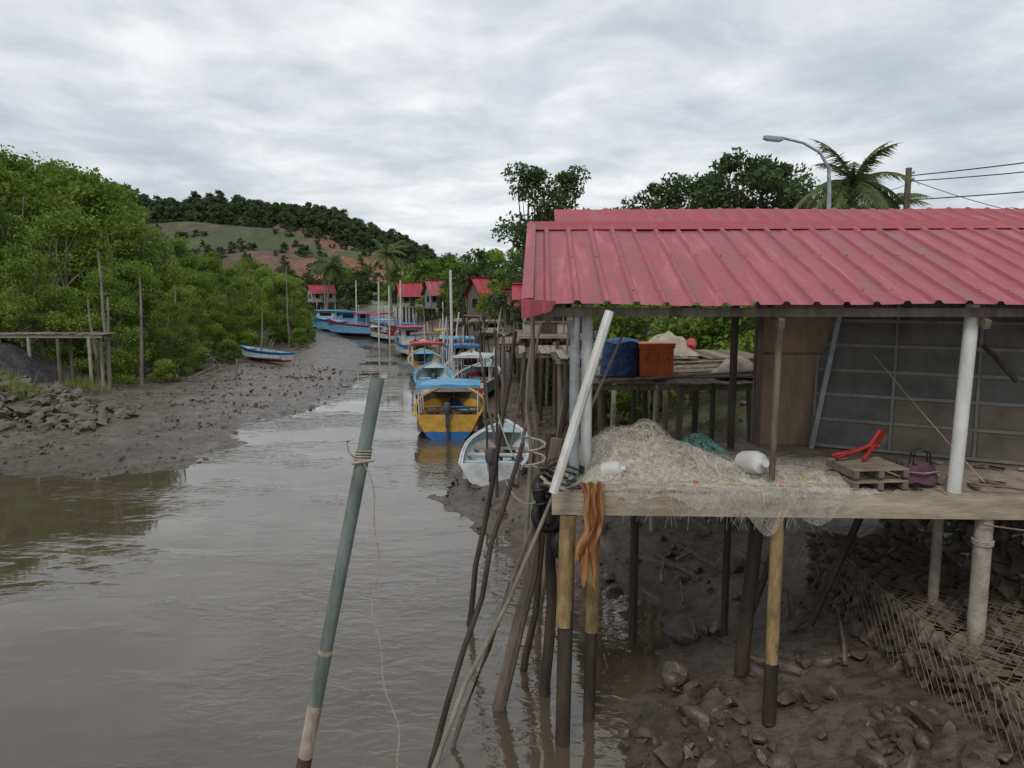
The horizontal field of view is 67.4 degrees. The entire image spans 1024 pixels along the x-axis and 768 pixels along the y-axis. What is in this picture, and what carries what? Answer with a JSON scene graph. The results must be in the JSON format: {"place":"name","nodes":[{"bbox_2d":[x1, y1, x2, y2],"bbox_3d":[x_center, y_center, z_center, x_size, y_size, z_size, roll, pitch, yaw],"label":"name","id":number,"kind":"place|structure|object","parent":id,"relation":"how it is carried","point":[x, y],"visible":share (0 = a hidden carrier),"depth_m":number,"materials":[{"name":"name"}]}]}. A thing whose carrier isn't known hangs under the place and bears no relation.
{"place":"outdoors","nodes":[
{"label":"outdoors","id":0,"kind":"place"},
{"bbox_2d":[3,185,404,293],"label":"hill","id":1,"kind":"structure","parent":0,"point":[267,240],"depth_m":261.06,"materials":[{"name":"plant"}]},
{"bbox_2d":[1,153,518,300],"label":"hill forest","id":2,"kind":"object","parent":1,"relation":"on","point":[356,232],"visible":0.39,"depth_m":282.49,"materials":[{"name":"green plant"}]},
{"bbox_2d":[0,335,670,767],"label":"river water","id":3,"kind":"structure","parent":0,"point":[164,619],"depth_m":11.77,"materials":[{"name":"liquid"}]},
{"bbox_2d":[296,377,383,767],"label":"pvc pipe pole","id":4,"kind":"object","parent":3,"relation":"in","point":[364,450],"visible":1,"depth_m":5.31,"materials":[{"name":"grey plastic"}]},
{"bbox_2d":[346,439,399,767],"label":"hanging rope","id":5,"kind":"object","parent":4,"relation":"hanging from","point":[364,461],"visible":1,"depth_m":5.28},
{"bbox_2d":[314,305,386,331],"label":"fishing boat","id":6,"kind":"object","parent":3,"relation":"on","point":[323,324],"visible":0.39,"depth_m":89.97,"materials":[{"name":"blue paint"}]},
{"bbox_2d":[327,307,398,336],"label":"fishing boat","id":7,"kind":"object","parent":3,"relation":"on","point":[344,327],"visible":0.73,"depth_m":83.36,"materials":[{"name":"wood"}]},
{"bbox_2d":[394,314,423,355],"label":"fishing boat","id":8,"kind":"object","parent":3,"relation":"on","point":[402,339],"visible":0.66,"depth_m":59.19,"materials":[{"name":"white paint"}]},
{"bbox_2d":[394,306,423,322],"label":"stilts","id":9,"kind":"object","parent":3,"relation":"on","point":[411,307],"visible":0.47,"depth_m":93.09,"materials":[{"name":"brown wood"}]},
{"bbox_2d":[397,292,422,306],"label":"walls","id":10,"kind":"structure","parent":9,"relation":"on","point":[405,304],"depth_m":92.15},
{"bbox_2d":[393,282,423,296],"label":"roof","id":11,"kind":"structure","parent":10,"relation":"on","point":[411,289],"depth_m":92.57,"materials":[{"name":"red metal"}]},
{"bbox_2d":[407,324,445,374],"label":"fishing boat","id":12,"kind":"object","parent":3,"relation":"on","point":[418,358],"visible":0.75,"depth_m":45.57,"materials":[{"name":"blue paint"}]},
{"bbox_2d":[413,336,453,394],"bbox_3d":[-3.905,-0.906,38.222,1.970,2.786,6.635,-1,7,-6],"label":"fishing boat","id":13,"kind":"object","parent":3,"relation":"on","point":[425,371],"visible":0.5,"depth_m":39.89,"materials":[{"name":"white paint"}]},
{"bbox_2d":[414,378,484,440],"bbox_3d":[-2.252,0.727,28.249,2.570,1.900,5.640,0,7,-2],"label":"fishing boat","id":14,"kind":"object","parent":3,"relation":"on","point":[446,409],"visible":0.99,"depth_m":26.76,"materials":[{"name":"blue paint"}]},
{"bbox_2d":[445,326,483,373],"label":"fishing boat","id":15,"kind":"object","parent":3,"relation":"on","point":[464,360],"visible":0.25,"depth_m":42.90,"materials":[{"name":"blue paint"}]},
{"bbox_2d":[427,442,524,767],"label":"mooring pole","id":16,"kind":"object","parent":3,"relation":"in","point":[446,706],"visible":0.97,"depth_m":8.15,"materials":[{"name":"brown wood"}]},
{"bbox_2d":[466,331,516,625],"bbox_3d":[-0.352,1.674,11.408,0.877,4.911,0.119,-2,7,-15],"label":"mooring pole","id":17,"kind":"object","parent":3,"relation":"in","point":[486,516],"visible":0.84,"depth_m":11.38,"materials":[{"name":"brown wood"}]},
{"bbox_2d":[458,419,533,485],"bbox_3d":[-0.357,1.945,21.244,1.920,1.360,4.938,0,7,4],"label":"boat","id":18,"kind":"object","parent":3,"relation":"on","point":[476,459],"visible":0.74,"depth_m":20.73,"materials":[{"name":"white wood"}]},
{"bbox_2d":[450,382,580,748],"bbox_3d":[0.113,1.899,8.756,2.306,4.921,0.094,-5,9,-35],"label":"mooring pole","id":19,"kind":"object","parent":3,"relation":"in","point":[487,651],"visible":0.51,"depth_m":8.62,"materials":[{"name":"brown wood"}]},
{"bbox_2d":[531,502,559,532],"bbox_3d":[0.400,1.495,8.747,0.409,0.399,0.197,-4,8,-27],"label":"tyre","id":20,"kind":"object","parent":19,"relation":"attached to","point":[553,525],"visible":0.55,"depth_m":8.66,"materials":[{"name":"black rubber"}]},
{"bbox_2d":[492,437,562,710],"bbox_3d":[0.123,2.515,9.084,0.932,3.828,0.240,0,7,0],"label":"mooring pole","id":21,"kind":"object","parent":3,"relation":"in","point":[515,640],"visible":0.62,"depth_m":9.06,"materials":[{"name":"brown wood"}]},
{"bbox_2d":[523,316,534,542],"bbox_3d":[0.322,0.860,14.747,0.251,5.104,0.120,-3,8,-22],"label":"mooring pole","id":22,"kind":"object","parent":3,"relation":"in","point":[529,486],"visible":0.54,"depth_m":14.77,"materials":[{"name":"brown wood"}]},
{"bbox_2d":[431,316,631,767],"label":"mooring pole","id":23,"kind":"object","parent":3,"relation":"in","point":[472,671],"visible":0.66,"depth_m":7.98,"materials":[{"name":"brown wood"}]},
{"bbox_2d":[498,414,551,512],"bbox_3d":[-0.163,1.217,13.832,0.488,2.650,11.237,-1,7,-4],"label":"mooring rope","id":24,"kind":"object","parent":23,"relation":"attached to","point":[532,465],"visible":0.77,"depth_m":8.54,"materials":[{"name":"white fabric"}]},
{"bbox_2d":[497,334,569,414],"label":"stilt jetty","id":25,"kind":"object","parent":3,"relation":"on","point":[504,342],"visible":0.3,"depth_m":29.25,"materials":[{"name":"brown wood"}]},
{"bbox_2d":[530,316,540,474],"bbox_3d":[0.392,1.205,12.332,0.322,5.203,0.165,-7,10,-43],"label":"mooring pole","id":26,"kind":"object","parent":3,"relation":"in","point":[534,410],"visible":0.47,"depth_m":12.17,"materials":[{"name":"brown wood"}]},
{"bbox_2d":[520,379,568,672],"bbox_3d":[0.417,2.057,9.916,0.734,4.313,0.181,0,7,0],"label":"mooring pole","id":27,"kind":"object","parent":3,"relation":"in","point":[530,633],"visible":0.45,"depth_m":9.95,"materials":[{"name":"brown wood"}]},
{"bbox_2d":[539,433,556,697],"bbox_3d":[0.459,2.428,9.362,0.212,3.703,0.191,-3,8,-22],"label":"mooring pole","id":28,"kind":"object","parent":3,"relation":"in","point":[549,630],"visible":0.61,"depth_m":9.37,"materials":[{"name":"brown wood"}]},
{"bbox_2d":[515,341,598,430],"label":"stilt jetty","id":29,"kind":"object","parent":3,"relation":"on","point":[522,351],"visible":0.47,"depth_m":23.51,"materials":[{"name":"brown wood"}]},
{"bbox_2d":[580,368,752,535],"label":"stilt jetty","id":30,"kind":"object","parent":3,"relation":"on","point":[712,385],"visible":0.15,"depth_m":14.49,"materials":[{"name":"brown wood"}]},
{"bbox_2d":[595,360,752,382],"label":"timber poles","id":31,"kind":"object","parent":30,"relation":"on","point":[701,371],"visible":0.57,"depth_m":14.78,"materials":[{"name":"grey wood"}]},
{"bbox_2d":[600,337,639,375],"bbox_3d":[2.120,-0.555,14.944,0.804,0.740,0.660,0,7,0],"label":"tarp covered drum","id":32,"kind":"object","parent":31,"relation":"on","point":[625,361],"visible":0.77,"depth_m":14.68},
{"bbox_2d":[637,342,675,375],"bbox_3d":[2.760,-0.485,14.801,0.680,0.625,0.520,0,7,0],"label":"orange crate","id":33,"kind":"object","parent":31,"relation":"on","point":[656,358],"visible":0.92,"depth_m":14.57,"materials":[{"name":"plastic"}]},
{"bbox_2d":[0,300,1023,767],"bbox_3d":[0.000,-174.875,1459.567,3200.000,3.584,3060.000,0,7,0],"label":"ground","id":34,"kind":"structure","parent":0,"point":[706,662],"depth_m":13.74,"materials":[{"name":"soil"}]},
{"bbox_2d":[0,181,70,350],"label":"mangrove tree","id":35,"kind":"object","parent":34,"relation":"on","point":[17,235],"visible":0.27,"depth_m":41.42,"materials":[{"name":"green plant"}]},
{"bbox_2d":[0,164,77,329],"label":"mangrove tree","id":36,"kind":"object","parent":34,"relation":"on","point":[15,184],"visible":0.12,"depth_m":45.88,"materials":[{"name":"green plant"}]},
{"bbox_2d":[0,243,81,364],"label":"mangrove tree","id":37,"kind":"object","parent":34,"relation":"on","point":[22,262],"visible":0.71,"depth_m":35.30,"materials":[{"name":"green plant"}]},
{"bbox_2d":[0,143,83,318],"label":"mangrove tree","id":38,"kind":"object","parent":34,"relation":"on","point":[26,167],"visible":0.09,"depth_m":50.20,"materials":[{"name":"green plant"}]},
{"bbox_2d":[0,339,89,389],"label":"gravel mound","id":39,"kind":"object","parent":34,"relation":"on","point":[14,356],"visible":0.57,"depth_m":31.50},
{"bbox_2d":[0,332,115,386],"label":"wooden jetty","id":40,"kind":"object","parent":34,"relation":"on","point":[58,335],"visible":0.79,"depth_m":31.83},
{"bbox_2d":[0,365,115,401],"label":"grass tufts","id":41,"kind":"object","parent":34,"relation":"on","point":[86,383],"visible":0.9,"depth_m":29.82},
{"bbox_2d":[36,338,88,373],"bbox_3d":[-20.952,-1.252,36.134,2.436,2.307,2.362,0,7,-3],"label":"mangrove shrub","id":42,"kind":"object","parent":34,"relation":"on","point":[75,344],"visible":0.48,"depth_m":35.86,"materials":[{"name":"green plant"}]},
{"bbox_2d":[0,368,142,432],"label":"stone pile","id":43,"kind":"object","parent":34,"relation":"on","point":[77,411],"visible":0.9,"depth_m":27.89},
{"bbox_2d":[2,203,146,357],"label":"mangrove tree","id":44,"kind":"object","parent":34,"relation":"on","point":[83,226],"visible":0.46,"depth_m":40.85,"materials":[{"name":"green plant"}]},
{"bbox_2d":[12,159,166,324],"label":"mangrove tree","id":45,"kind":"object","parent":34,"relation":"on","point":[90,188],"visible":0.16,"depth_m":48.49,"materials":[{"name":"green plant"}]},
{"bbox_2d":[56,265,158,376],"bbox_3d":[-19.337,-2.849,36.820,4.478,5.646,3.847,-5,9,-35],"label":"mangrove tree","id":46,"kind":"object","parent":34,"relation":"on","point":[120,306],"visible":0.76,"depth_m":36.48,"materials":[{"name":"green plant"}]},
{"bbox_2d":[87,347,139,384],"bbox_3d":[-18.138,-0.686,35.048,2.150,2.018,2.014,-1,7,-12],"label":"mangrove shrub","id":47,"kind":"object","parent":34,"relation":"on","point":[121,358],"visible":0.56,"depth_m":34.90,"materials":[{"name":"green plant"}]},
{"bbox_2d":[45,182,183,341],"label":"mangrove tree","id":48,"kind":"object","parent":34,"relation":"on","point":[130,205],"visible":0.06,"depth_m":51.86,"materials":[{"name":"green plant"}]},
{"bbox_2d":[54,199,178,348],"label":"mangrove tree","id":49,"kind":"object","parent":34,"relation":"on","point":[124,225],"visible":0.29,"depth_m":47.84,"materials":[{"name":"green plant"}]},
{"bbox_2d":[87,257,179,365],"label":"mangrove tree","id":50,"kind":"object","parent":34,"relation":"on","point":[129,273],"visible":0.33,"depth_m":41.35,"materials":[{"name":"green plant"}]},
{"bbox_2d":[146,358,180,382],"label":"mangrove shrub","id":51,"kind":"object","parent":34,"relation":"on","point":[168,373],"visible":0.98,"depth_m":36.95,"materials":[{"name":"green plant"}]},
{"bbox_2d":[144,301,202,375],"bbox_3d":[-17.616,-2.259,40.011,2.849,4.135,3.110,0,7,4],"label":"mangrove tree","id":52,"kind":"object","parent":34,"relation":"on","point":[168,335],"visible":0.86,"depth_m":39.83,"materials":[{"name":"green plant"}]},
{"bbox_2d":[162,236,194,305],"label":"mangrove tree","id":53,"kind":"object","parent":34,"relation":"on","point":[179,248],"visible":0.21,"depth_m":97.94,"materials":[{"name":"green plant"}]},
{"bbox_2d":[0,361,361,475],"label":"mudflat stones","id":54,"kind":"object","parent":34,"relation":"on","point":[119,386],"visible":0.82,"depth_m":31.71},
{"bbox_2d":[151,285,214,361],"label":"mangrove tree","id":55,"kind":"object","parent":34,"relation":"on","point":[198,314],"visible":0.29,"depth_m":45.63,"materials":[{"name":"green plant"}]},
{"bbox_2d":[171,251,210,302],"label":"mangrove tree","id":56,"kind":"object","parent":34,"relation":"on","point":[190,262],"visible":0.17,"depth_m":74.46,"materials":[{"name":"green plant"}]},
{"bbox_2d":[170,269,236,354],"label":"mangrove tree","id":57,"kind":"object","parent":34,"relation":"on","point":[209,302],"visible":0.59,"depth_m":50.22,"materials":[{"name":"green plant"}]},
{"bbox_2d":[182,256,238,334],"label":"mangrove tree","id":58,"kind":"object","parent":34,"relation":"on","point":[212,265],"visible":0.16,"depth_m":61.99,"materials":[{"name":"green plant"}]},
{"bbox_2d":[183,270,250,342],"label":"mangrove tree","id":59,"kind":"object","parent":34,"relation":"on","point":[231,323],"visible":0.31,"depth_m":56.70,"materials":[{"name":"green plant"}]},
{"bbox_2d":[138,334,316,380],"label":"undergrowth","id":60,"kind":"object","parent":34,"relation":"on","point":[189,378],"visible":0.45,"depth_m":40.62,"materials":[{"name":"green plant"}]},
{"bbox_2d":[215,341,242,363],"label":"mangrove shrub","id":61,"kind":"object","parent":34,"relation":"on","point":[222,353],"visible":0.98,"depth_m":46.94,"materials":[{"name":"green plant"}]},
{"bbox_2d":[215,261,264,329],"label":"mangrove tree","id":62,"kind":"object","parent":34,"relation":"on","point":[241,269],"visible":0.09,"depth_m":71.03,"materials":[{"name":"green plant"}]},
{"bbox_2d":[223,276,275,344],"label":"mangrove tree","id":63,"kind":"object","parent":34,"relation":"on","point":[250,305],"visible":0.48,"depth_m":61.38,"materials":[{"name":"green plant"}]},
{"bbox_2d":[240,345,294,361],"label":"boat","id":64,"kind":"object","parent":34,"relation":"on","point":[256,353],"visible":1,"depth_m":48.51,"materials":[{"name":"white paint"}]},
{"bbox_2d":[254,275,313,342],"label":"mangrove tree","id":65,"kind":"object","parent":34,"relation":"on","point":[276,285],"visible":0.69,"depth_m":66.19,"materials":[{"name":"green plant"}]},
{"bbox_2d":[262,272,317,335],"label":"mangrove tree","id":66,"kind":"object","parent":34,"relation":"on","point":[310,316],"visible":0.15,"depth_m":71.40,"materials":[{"name":"green plant"}]},
{"bbox_2d":[307,255,355,309],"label":"coconut palm","id":67,"kind":"object","parent":34,"relation":"on","point":[329,268],"visible":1,"depth_m":110.73,"materials":[{"name":"green plant"}]},
{"bbox_2d":[365,239,408,315],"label":"coconut palm","id":68,"kind":"object","parent":34,"relation":"on","point":[387,251],"visible":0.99,"depth_m":110.44,"materials":[{"name":"green plant"}]},
{"bbox_2d":[229,247,581,327],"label":"bank trees","id":69,"kind":"object","parent":34,"relation":"on","point":[465,269],"visible":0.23,"depth_m":102.54,"materials":[{"name":"green plant"}]},
{"bbox_2d":[451,338,500,395],"bbox_3d":[-1.593,-0.919,36.709,2.070,2.793,6.635,1,7,8],"label":"fishing boat","id":70,"kind":"object","parent":34,"relation":"on","point":[473,371],"visible":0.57,"depth_m":36.60,"materials":[{"name":"white paint"}]},
{"bbox_2d":[482,161,578,352],"bbox_3d":[0.867,-4.833,35.660,5.374,10.722,5.278,3,7,21],"label":"tree","id":71,"kind":"object","parent":34,"relation":"on","point":[535,178],"visible":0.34,"depth_m":34.65,"materials":[{"name":"green plant"}]},
{"bbox_2d":[515,330,581,420],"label":"stilts","id":72,"kind":"object","parent":34,"relation":"on","point":[539,370],"visible":0.3,"depth_m":26.71,"materials":[{"name":"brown wood"}]},
{"bbox_2d":[522,303,573,333],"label":"walls","id":73,"kind":"structure","parent":72,"relation":"on","point":[526,328],"depth_m":27.26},
{"bbox_2d":[522,303,571,332],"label":"windows","id":74,"kind":"structure","parent":73,"relation":"attached to","point":[549,324],"depth_m":27.18,"materials":[{"name":"wood"}]},
{"bbox_2d":[508,164,591,305],"bbox_3d":[2.677,-5.892,38.612,4.724,10.052,4.810,-7,10,-43],"label":"tree","id":75,"kind":"object","parent":34,"relation":"on","point":[568,181],"visible":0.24,"depth_m":38.11,"materials":[{"name":"green plant"}]},
{"bbox_2d":[552,301,647,380],"bbox_3d":[3.734,-1.341,30.050,4.290,4.037,4.460,2,7,14],"label":"shrub","id":76,"kind":"object","parent":34,"relation":"on","point":[612,333],"visible":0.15,"depth_m":29.34,"materials":[{"name":"green plant"}]},
{"bbox_2d":[579,376,652,439],"bbox_3d":[2.682,0.679,20.924,2.576,2.385,2.292,-7,10,-44],"label":"shrub","id":77,"kind":"object","parent":34,"relation":"on","point":[625,408],"visible":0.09,"depth_m":20.72,"materials":[{"name":"green plant"}]},
{"bbox_2d":[443,390,822,572],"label":"riverbank stones","id":78,"kind":"object","parent":34,"relation":"on","point":[662,538],"visible":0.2,"depth_m":18.05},
{"bbox_2d":[607,341,688,415],"bbox_3d":[3.752,0.137,21.358,2.486,2.683,2.832,0,7,-3],"label":"shrub","id":79,"kind":"object","parent":34,"relation":"on","point":[626,396],"visible":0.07,"depth_m":20.61,"materials":[{"name":"green plant"}]},
{"bbox_2d":[550,349,753,436],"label":"stilt jetty","id":80,"kind":"object","parent":34,"relation":"on","point":[560,358],"visible":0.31,"depth_m":18.05,"materials":[{"name":"grey wood"}]},
{"bbox_2d":[648,331,698,355],"bbox_3d":[3.700,-0.980,18.317,1.400,0.561,0.800,0,7,0],"label":"fishing net","id":81,"kind":"object","parent":80,"relation":"on","point":[682,348],"visible":0.59,"depth_m":18.09,"materials":[{"name":"fabric"}]},
{"bbox_2d":[614,302,714,341],"bbox_3d":[6.093,-2.680,31.202,4.613,4.769,5.066,1,7,10],"label":"shrub","id":82,"kind":"object","parent":34,"relation":"on","point":[641,321],"visible":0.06,"depth_m":29.67,"materials":[{"name":"green plant"}]},
{"bbox_2d":[621,172,728,208],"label":"tree","id":83,"kind":"object","parent":34,"relation":"on","point":[671,192],"visible":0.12,"depth_m":40.99,"materials":[{"name":"green plant"}]},
{"bbox_2d":[645,317,712,401],"bbox_3d":[4.624,-0.620,22.582,2.862,2.981,3.033,-2,7,-12],"label":"shrub","id":84,"kind":"object","parent":34,"relation":"on","point":[675,326],"visible":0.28,"depth_m":22.17,"materials":[{"name":"green plant"}]},
{"bbox_2d":[685,302,755,352],"bbox_3d":[6.350,-1.049,21.913,3.670,3.279,3.141,6,9,41],"label":"shrub","id":85,"kind":"object","parent":34,"relation":"on","point":[746,334],"visible":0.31,"depth_m":21.88,"materials":[{"name":"green plant"}]},
{"bbox_2d":[665,146,816,208],"bbox_3d":[11.737,-6.778,39.533,9.357,10.275,7.753,7,10,44],"label":"tree","id":86,"kind":"object","parent":34,"relation":"on","point":[759,169],"visible":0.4,"depth_m":37.78,"materials":[{"name":"green plant"}]},
{"bbox_2d":[624,516,869,674],"bbox_3d":[3.468,3.066,12.308,2.954,0.828,6.096,-1,7,-6],"label":"driftwood","id":87,"kind":"object","parent":34,"relation":"on","point":[844,655],"visible":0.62,"depth_m":12.37,"materials":[{"name":"brown wood"}]},
{"bbox_2d":[521,207,1023,747],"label":"fishing shed","id":88,"kind":"structure","parent":34,"relation":"on","point":[905,327],"depth_m":9.37,"materials":[{"name":"red metal"}]},
{"bbox_2d":[538,457,584,491],"bbox_3d":[0.537,0.996,8.333,0.511,0.329,0.440,0,7,0],"label":"rope coil","id":89,"kind":"object","parent":88,"relation":"on","point":[549,471],"visible":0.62,"depth_m":8.19,"materials":[{"name":"black fabric"}]},
{"bbox_2d":[549,310,613,494],"bbox_3d":[0.710,0.182,7.831,0.743,1.862,0.096,-4,8,-27],"label":"pvc pipe","id":90,"kind":"object","parent":88,"relation":"attached to","point":[579,408],"visible":1,"depth_m":7.79,"materials":[{"name":"white paint"}]},
{"bbox_2d":[574,482,604,589],"bbox_3d":[0.821,1.601,8.085,0.328,1.148,0.100,0,7,0],"label":"orange cloth","id":91,"kind":"object","parent":88,"relation":"hanging from","point":[587,546],"visible":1,"depth_m":8.07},
{"bbox_2d":[562,418,879,531],"bbox_3d":[2.384,0.927,9.045,3.643,1.106,2.153,0,7,2],"label":"fishing net","id":92,"kind":"object","parent":88,"relation":"on","point":[651,459],"visible":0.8,"depth_m":8.34,"materials":[{"name":"fabric"}]},
{"bbox_2d":[673,433,738,466],"bbox_3d":[2.215,0.731,9.042,1.078,0.299,0.979,0,7,2],"label":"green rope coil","id":93,"kind":"object","parent":92,"relation":"on","point":[701,441],"visible":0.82,"depth_m":8.97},
{"bbox_2d":[735,451,768,474],"bbox_3d":[2.651,0.856,8.357,0.293,0.253,0.370,-3,-2,-23],"label":"buoy","id":94,"kind":"object","parent":92,"relation":"on","point":[753,462],"visible":0.94,"depth_m":8.27,"materials":[{"name":"white paint"}]},
{"bbox_2d":[825,457,908,490],"bbox_3d":[3.893,0.979,8.453,0.620,0.222,0.600,-1,7,-6],"label":"wooden pallet","id":95,"kind":"object","parent":88,"relation":"on","point":[871,471],"visible":0.98,"depth_m":8.29,"materials":[{"name":"brown wood"}]},
{"bbox_2d":[831,428,887,460],"bbox_3d":[3.907,0.667,8.603,0.740,0.342,0.309,-2,7,-15],"label":"red anchor","id":96,"kind":"object","parent":95,"relation":"on","point":[876,440],"visible":1,"depth_m":8.63,"materials":[{"name":"paint"}]},
{"bbox_2d":[800,458,1023,490],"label":"deck debris","id":97,"kind":"object","parent":88,"relation":"on","point":[913,486],"visible":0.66,"depth_m":8.48,"materials":[{"name":"wood"}]},
{"bbox_2d":[900,447,939,485],"bbox_3d":[4.431,0.891,8.330,0.400,0.399,0.202,0,7,-4],"label":"handbag","id":98,"kind":"object","parent":88,"relation":"on","point":[925,473],"visible":0.81,"depth_m":8.30,"materials":[{"name":"purple fabric"}]},
{"bbox_2d":[726,160,843,208],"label":"tree","id":99,"kind":"object","parent":34,"relation":"on","point":[796,180],"visible":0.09,"depth_m":40.73,"materials":[{"name":"green plant"}]},
{"bbox_2d":[763,135,830,208],"bbox_3d":[9.098,-4.096,24.685,2.303,7.514,0.300,0,7,0],"label":"street lamp","id":100,"kind":"object","parent":34,"relation":"on","point":[779,139],"visible":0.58,"depth_m":24.27,"materials":[{"name":"grey metal"}]},
{"bbox_2d":[574,550,1020,767],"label":"riverbank rocks","id":101,"kind":"object","parent":34,"relation":"on","point":[695,705],"visible":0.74,"depth_m":8.18,"materials":[{"name":"stone"}]},
{"bbox_2d":[794,139,919,209],"bbox_3d":[13.052,-5.265,29.567,4.689,8.451,4.210,-3,7,-21],"label":"coconut palm","id":102,"kind":"object","parent":34,"relation":"on","point":[858,179],"visible":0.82,"depth_m":28.80,"materials":[{"name":"green plant"}]},
{"bbox_2d":[787,518,1023,767],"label":"fishing net","id":103,"kind":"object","parent":34,"relation":"on","point":[912,637],"depth_m":9.19,"materials":[{"name":"fabric"}]},
{"bbox_2d":[903,167,915,208],"bbox_3d":[15.159,-4.649,29.654,0.403,7.200,0.300,0,7,0],"label":"utility pole","id":104,"kind":"object","parent":34,"relation":"on","point":[909,172],"visible":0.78,"depth_m":29.23,"materials":[{"name":"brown wood"}]},
{"bbox_2d":[831,162,1023,208],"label":"power lines","id":105,"kind":"object","parent":104,"relation":"attached to","point":[955,196],"visible":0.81,"depth_m":27.17,"materials":[{"name":"black rubber"}]},
{"bbox_2d":[0,0,1023,265],"label":"sky","id":106,"kind":"structure","parent":0,"point":[407,117],"materials":[{"name":"grey"}]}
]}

